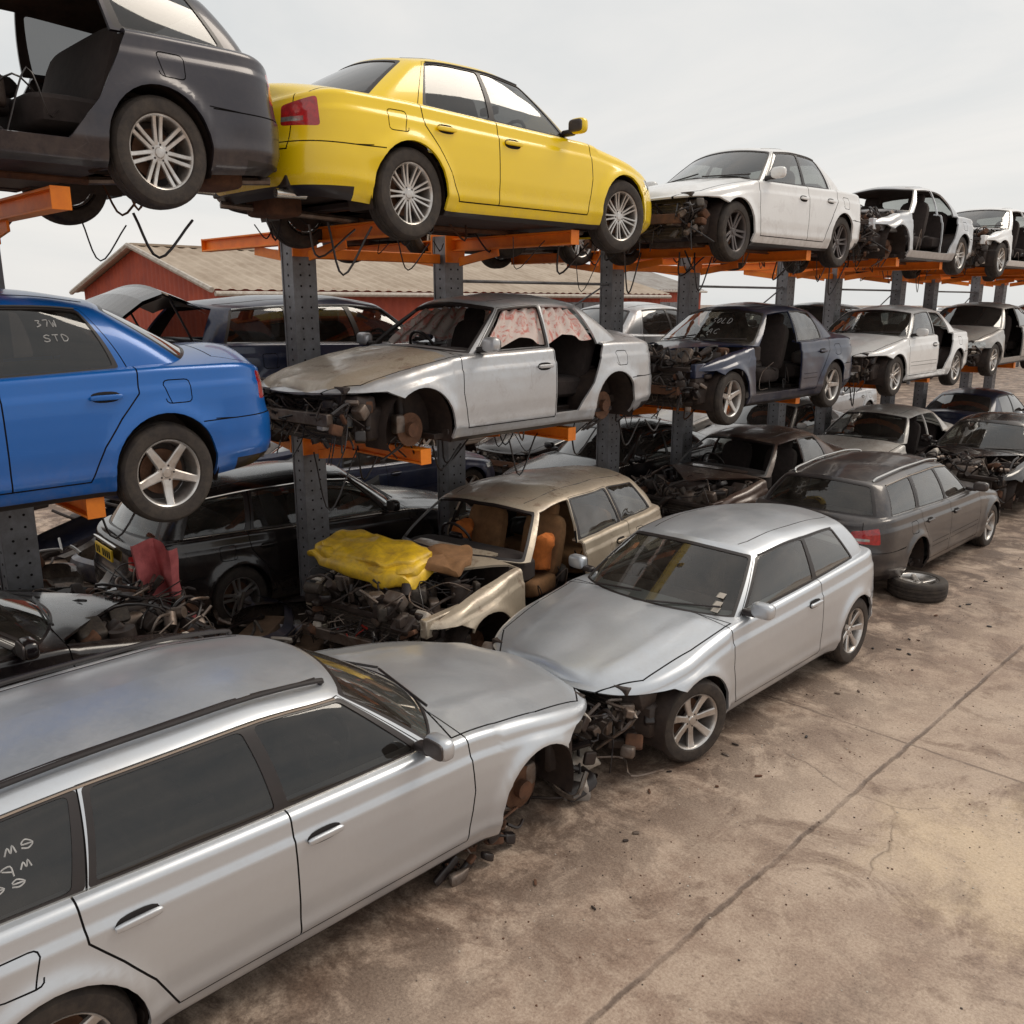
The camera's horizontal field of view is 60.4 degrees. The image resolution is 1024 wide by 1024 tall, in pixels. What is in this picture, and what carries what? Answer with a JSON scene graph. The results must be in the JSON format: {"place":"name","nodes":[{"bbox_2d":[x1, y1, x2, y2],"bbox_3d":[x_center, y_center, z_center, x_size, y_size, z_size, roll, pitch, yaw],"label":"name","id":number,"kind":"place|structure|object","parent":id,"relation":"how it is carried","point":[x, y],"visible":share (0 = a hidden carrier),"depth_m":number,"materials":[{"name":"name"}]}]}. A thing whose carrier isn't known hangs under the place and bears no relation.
{"place":"outdoors","nodes":[
{"label":"outdoors","id":0,"kind":"place"},
{"bbox_2d":[264,441,278,453],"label":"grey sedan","id":1,"kind":"object","parent":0,"point":[272,447],"visible":0.02,"depth_m":16.25,"materials":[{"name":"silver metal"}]},
{"bbox_2d":[0,0,1023,305],"label":"sky","id":2,"kind":"structure","parent":0,"point":[928,94],"materials":[{"name":"white"}]},
{"bbox_2d":[34,305,1023,1023],"bbox_3d":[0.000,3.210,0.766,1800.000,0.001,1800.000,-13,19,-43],"label":"ground","id":3,"kind":"structure","parent":0,"point":[936,925],"depth_m":5.17,"materials":[{"name":"concrete"}]},
{"bbox_2d":[0,538,114,589],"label":"scrap parts pile","id":4,"kind":"object","parent":3,"relation":"on","point":[106,578],"visible":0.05,"depth_m":8.69,"materials":[{"name":"silver metal"}]},
{"bbox_2d":[0,562,225,687],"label":"black stripped hatchback","id":5,"kind":"object","parent":3,"relation":"on","point":[40,628],"visible":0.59,"depth_m":6.23,"materials":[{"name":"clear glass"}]},
{"bbox_2d":[130,538,195,617],"bbox_3d":[-2.950,0.789,7.581,0.305,1.158,0.522,12,18,42],"label":"crumpled pink cloth","id":6,"kind":"object","parent":5,"relation":"on","point":[151,556],"visible":0.36,"depth_m":7.42,"materials":[{"name":"fabric"}]},
{"bbox_2d":[34,450,379,587],"bbox_3d":[-4.922,0.038,11.650,4.031,1.484,5.691,11,17,38],"label":"scrap parts pile","id":7,"kind":"object","parent":3,"relation":"on","point":[76,536],"visible":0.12,"depth_m":10.51,"materials":[{"name":"metal"}]},
{"bbox_2d":[226,615,292,643],"bbox_3d":[-2.336,1.359,7.359,1.594,0.907,1.708,-13,19,-43],"label":"scrap parts pile","id":8,"kind":"object","parent":3,"relation":"on","point":[288,640],"visible":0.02,"depth_m":7.92,"materials":[{"name":"metal"}]},
{"bbox_2d":[213,580,312,644],"bbox_3d":[-2.366,1.103,8.865,1.461,0.751,1.808,-13,19,-43],"label":"scrap parts pile","id":9,"kind":"object","parent":3,"relation":"on","point":[290,612],"visible":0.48,"depth_m":8.57,"materials":[{"name":"metal"}]},
{"bbox_2d":[93,460,471,626],"bbox_3d":[-2.427,0.129,10.419,4.591,1.513,2.125,-11,18,-40],"label":"black station wagon","id":10,"kind":"object","parent":3,"relation":"on","point":[227,548],"visible":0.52,"depth_m":9.30,"materials":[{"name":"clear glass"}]},
{"bbox_2d":[238,615,335,650],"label":"timber block","id":11,"kind":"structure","parent":3,"relation":"on","point":[269,624],"depth_m":8.17,"materials":[{"name":"black wood"}]},
{"bbox_2d":[0,629,613,1023],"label":"silver station wagon","id":12,"kind":"object","parent":3,"relation":"on","point":[185,824],"visible":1,"depth_m":4.17,"materials":[{"name":"painted steel"},{"name":"glass"},{"name":"rubber"}]},
{"bbox_2d":[227,442,494,505],"bbox_3d":[-2.246,-0.705,14.090,4.548,1.429,2.055,-13,19,-43],"label":"blue sedan","id":13,"kind":"object","parent":3,"relation":"on","point":[393,472],"visible":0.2,"depth_m":13.48,"materials":[{"name":"metal"}]},
{"bbox_2d":[69,243,671,335],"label":"corrugated metal shed","id":14,"kind":"structure","parent":3,"relation":"on","point":[398,291],"depth_m":31.63,"materials":[{"name":"red metal"}]},
{"bbox_2d":[418,437,485,445],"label":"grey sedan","id":15,"kind":"object","parent":3,"relation":"on","point":[429,442],"visible":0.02,"depth_m":18.96,"materials":[{"name":"metal"}]},
{"bbox_2d":[288,466,662,648],"bbox_3d":[-0.094,0.427,9.215,1.916,1.453,4.530,10,16,35],"label":"gold stripped station wagon","id":16,"kind":"object","parent":3,"relation":"on","point":[525,534],"visible":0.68,"depth_m":8.68,"materials":[{"name":"painted steel"},{"name":"fabric"},{"name":"rubber"}]},
{"bbox_2d":[310,529,475,587],"bbox_3d":[-1.131,0.379,8.080,1.534,0.283,0.920,14,27,34],"label":"crumpled yellow tarp","id":17,"kind":"object","parent":16,"relation":"on","point":[377,556],"visible":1,"depth_m":7.87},
{"bbox_2d":[438,806,523,889],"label":"torn sill scraps","id":18,"kind":"object","parent":3,"relation":"on","point":[458,877],"visible":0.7,"depth_m":5.21,"materials":[{"name":"metal"}]},
{"bbox_2d":[0,185,1023,595],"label":"car storage rack","id":19,"kind":"object","parent":3,"relation":"on","point":[20,561],"visible":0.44,"depth_m":9.61,"materials":[{"name":"metal"}]},
{"bbox_2d":[0,289,270,521],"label":"blue sedan","id":20,"kind":"object","parent":19,"relation":"on","point":[96,401],"visible":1,"depth_m":5.59,"materials":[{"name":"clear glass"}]},
{"bbox_2d":[0,0,279,224],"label":"dark grey station wagon","id":21,"kind":"object","parent":19,"relation":"on","point":[159,104],"visible":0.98,"depth_m":5.52,"materials":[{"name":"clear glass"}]},
{"bbox_2d":[86,284,434,441],"bbox_3d":[-2.254,-1.787,10.138,5.105,1.571,2.125,-13,19,-43],"label":"dark blue station wagon","id":22,"kind":"object","parent":19,"relation":"on","point":[250,329],"visible":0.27,"depth_m":8.90,"materials":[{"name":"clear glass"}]},
{"bbox_2d":[213,58,650,258],"bbox_3d":[-0.481,-3.257,8.259,4.548,1.544,2.055,-13,19,-43],"label":"yellow sedan","id":23,"kind":"object","parent":19,"relation":"on","point":[404,149],"visible":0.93,"depth_m":7.17,"materials":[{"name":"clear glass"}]},
{"bbox_2d":[260,293,651,466],"bbox_3d":[-0.414,-1.430,8.763,4.332,1.475,2.055,-13,19,-43],"label":"silver stripped sedan","id":24,"kind":"object","parent":19,"relation":"on","point":[511,363],"visible":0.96,"depth_m":7.93,"materials":[{"name":"painted steel"},{"name":"fabric"},{"name":"glass"}]},
{"bbox_2d":[322,234,598,268],"bbox_3d":[-0.564,-3.940,11.378,4.218,1.423,2.055,-13,19,-43],"label":"grey hatchback","id":25,"kind":"object","parent":19,"relation":"on","point":[567,254],"visible":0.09,"depth_m":11.65,"materials":[{"name":"metal"}]},
{"bbox_2d":[573,302,710,348],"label":"grey sedan","id":26,"kind":"object","parent":19,"relation":"on","point":[647,322],"visible":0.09,"depth_m":13.39,"materials":[{"name":"painted steel"},{"name":"glass"},{"name":"rubber"}]},
{"bbox_2d":[584,148,860,270],"bbox_3d":[2.959,-4.013,11.602,4.482,1.501,2.055,-13,19,-43],"label":"white sedan","id":27,"kind":"object","parent":19,"relation":"on","point":[733,212],"visible":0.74,"depth_m":10.76,"materials":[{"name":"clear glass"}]},
{"bbox_2d":[633,302,851,424],"bbox_3d":[3.043,-2.141,12.136,4.484,1.472,1.841,-13,19,-43],"label":"dark blue stripped sedan","id":28,"kind":"object","parent":19,"relation":"on","point":[734,362],"visible":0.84,"depth_m":11.63,"materials":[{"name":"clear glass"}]},
{"bbox_2d":[748,302,868,331],"bbox_3d":[6.083,-3.630,18.261,4.218,1.423,2.055,-13,19,-43],"label":"dark grey hatchback","id":29,"kind":"object","parent":19,"relation":"on","point":[802,320],"visible":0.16,"depth_m":17.81,"materials":[{"name":"metal"}]},
{"bbox_2d":[782,185,973,274],"bbox_3d":[6.235,-4.720,14.708,4.484,1.433,1.951,-13,19,-43],"label":"silver stripped sedan","id":30,"kind":"object","parent":19,"relation":"on","point":[914,229],"visible":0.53,"depth_m":14.48,"materials":[{"name":"steel"},{"name":"rubber"},{"name":"fabric"}]},
{"bbox_2d":[810,305,967,395],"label":"white stripped sedan","id":31,"kind":"object","parent":19,"relation":"on","point":[888,359],"visible":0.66,"depth_m":14.72,"materials":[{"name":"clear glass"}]},
{"bbox_2d":[901,207,1023,278],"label":"white stripped sedan","id":32,"kind":"object","parent":19,"relation":"on","point":[997,248],"visible":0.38,"depth_m":16.99,"materials":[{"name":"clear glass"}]},
{"bbox_2d":[928,302,1023,375],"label":"grey stripped sedan","id":33,"kind":"object","parent":19,"relation":"on","point":[995,332],"visible":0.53,"depth_m":17.95,"materials":[{"name":"metal"}]},
{"bbox_2d":[982,226,1023,281],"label":"white stripped hatchback","id":34,"kind":"object","parent":19,"relation":"on","point":[987,278],"visible":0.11,"depth_m":20.91,"materials":[{"name":"metal"}]},
{"bbox_2d":[472,414,658,475],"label":"black sedan","id":35,"kind":"object","parent":3,"relation":"on","point":[500,458],"visible":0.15,"depth_m":16.07,"materials":[{"name":"metal"}]},
{"bbox_2d":[531,739,663,800],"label":"fallen engine parts","id":36,"kind":"object","parent":3,"relation":"on","point":[583,785],"visible":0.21,"depth_m":5.98,"materials":[{"name":"metal"}]},
{"bbox_2d":[504,417,722,493],"bbox_3d":[1.728,-0.796,14.476,4.476,1.429,2.055,-13,19,-43],"label":"black sedan","id":37,"kind":"object","parent":3,"relation":"on","point":[644,451],"visible":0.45,"depth_m":13.87,"materials":[{"name":"metal"}]},
{"bbox_2d":[629,492,675,544],"bbox_3d":[1.743,0.418,11.407,2.503,1.174,2.570,-13,19,-43],"label":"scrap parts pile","id":38,"kind":"object","parent":3,"relation":"on","point":[663,542],"depth_m":11.72,"materials":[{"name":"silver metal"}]},
{"bbox_2d":[481,503,873,772],"bbox_3d":[1.649,0.798,7.810,4.143,1.423,2.055,-13,19,-43],"label":"silver hatchback","id":39,"kind":"object","parent":3,"relation":"on","point":[692,633],"visible":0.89,"depth_m":7.08,"materials":[{"name":"painted steel"},{"name":"glass"},{"name":"rubber"}]},
{"bbox_2d":[653,409,714,431],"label":"grey sedan","id":40,"kind":"object","parent":3,"relation":"on","point":[701,421],"visible":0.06,"depth_m":19.38,"materials":[{"name":"metal"}]},
{"bbox_2d":[388,557,1023,1023],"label":"gravel debris","id":41,"kind":"object","parent":3,"relation":"on","point":[812,789],"visible":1,"depth_m":6.06,"materials":[{"name":"gravel"}]},
{"bbox_2d":[623,425,849,517],"bbox_3d":[3.513,-0.529,13.134,4.477,1.433,1.933,-13,19,-43],"label":"maroon stripped sedan","id":42,"kind":"object","parent":3,"relation":"on","point":[750,463],"visible":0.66,"depth_m":12.60,"materials":[{"name":"brown metal"}]},
{"bbox_2d":[698,397,852,446],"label":"grey sedan","id":43,"kind":"object","parent":3,"relation":"on","point":[801,415],"visible":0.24,"depth_m":17.40,"materials":[{"name":"metal"}]},
{"bbox_2d":[832,387,876,419],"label":"grey sedan","id":44,"kind":"object","parent":3,"relation":"on","point":[864,396],"visible":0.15,"depth_m":23.79,"materials":[{"name":"silver metal"}]},
{"bbox_2d":[755,449,999,580],"bbox_3d":[5.017,-0.122,11.788,4.582,1.426,2.125,-13,19,-43],"label":"grey station wagon","id":45,"kind":"object","parent":3,"relation":"on","point":[896,514],"visible":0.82,"depth_m":10.79,"materials":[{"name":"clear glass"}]},
{"bbox_2d":[815,404,960,454],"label":"white stripped sedan","id":46,"kind":"object","parent":3,"relation":"on","point":[904,428],"visible":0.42,"depth_m":16.19,"materials":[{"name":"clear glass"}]},
{"bbox_2d":[887,570,948,602],"bbox_3d":[4.684,0.857,10.156,0.644,0.212,0.644,7,15,27],"label":"loose wheel","id":47,"kind":"object","parent":3,"relation":"on","point":[917,586],"visible":0.98,"depth_m":9.95,"materials":[{"name":"rubber"}]},
{"bbox_2d":[913,412,1023,510],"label":"black stripped sedan","id":48,"kind":"object","parent":3,"relation":"on","point":[981,449],"visible":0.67,"depth_m":14.33,"materials":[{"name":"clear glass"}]},
{"bbox_2d":[918,387,1023,433],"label":"blue sedan","id":49,"kind":"object","parent":3,"relation":"on","point":[953,406],"visible":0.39,"depth_m":19.06,"materials":[{"name":"metal"}]},
{"bbox_2d":[624,271,707,324],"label":"corrugated metal shed","id":50,"kind":"structure","parent":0,"point":[660,282],"depth_m":77.76,"materials":[{"name":"white metal"}]},
{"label":"low car rack","id":51,"kind":"object","parent":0,"visible":0},
{"bbox_2d":[700,313,761,330],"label":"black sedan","id":52,"kind":"object","parent":51,"relation":"on","point":[758,318],"visible":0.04,"depth_m":28.03,"materials":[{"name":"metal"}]},
{"bbox_2d":[881,312,905,324],"bbox_3d":[14.983,-7.587,36.037,4.218,1.423,2.055,-13,19,-43],"label":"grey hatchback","id":53,"kind":"object","parent":51,"relation":"on","point":[884,316],"visible":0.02,"depth_m":34.69,"materials":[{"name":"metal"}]}
]}

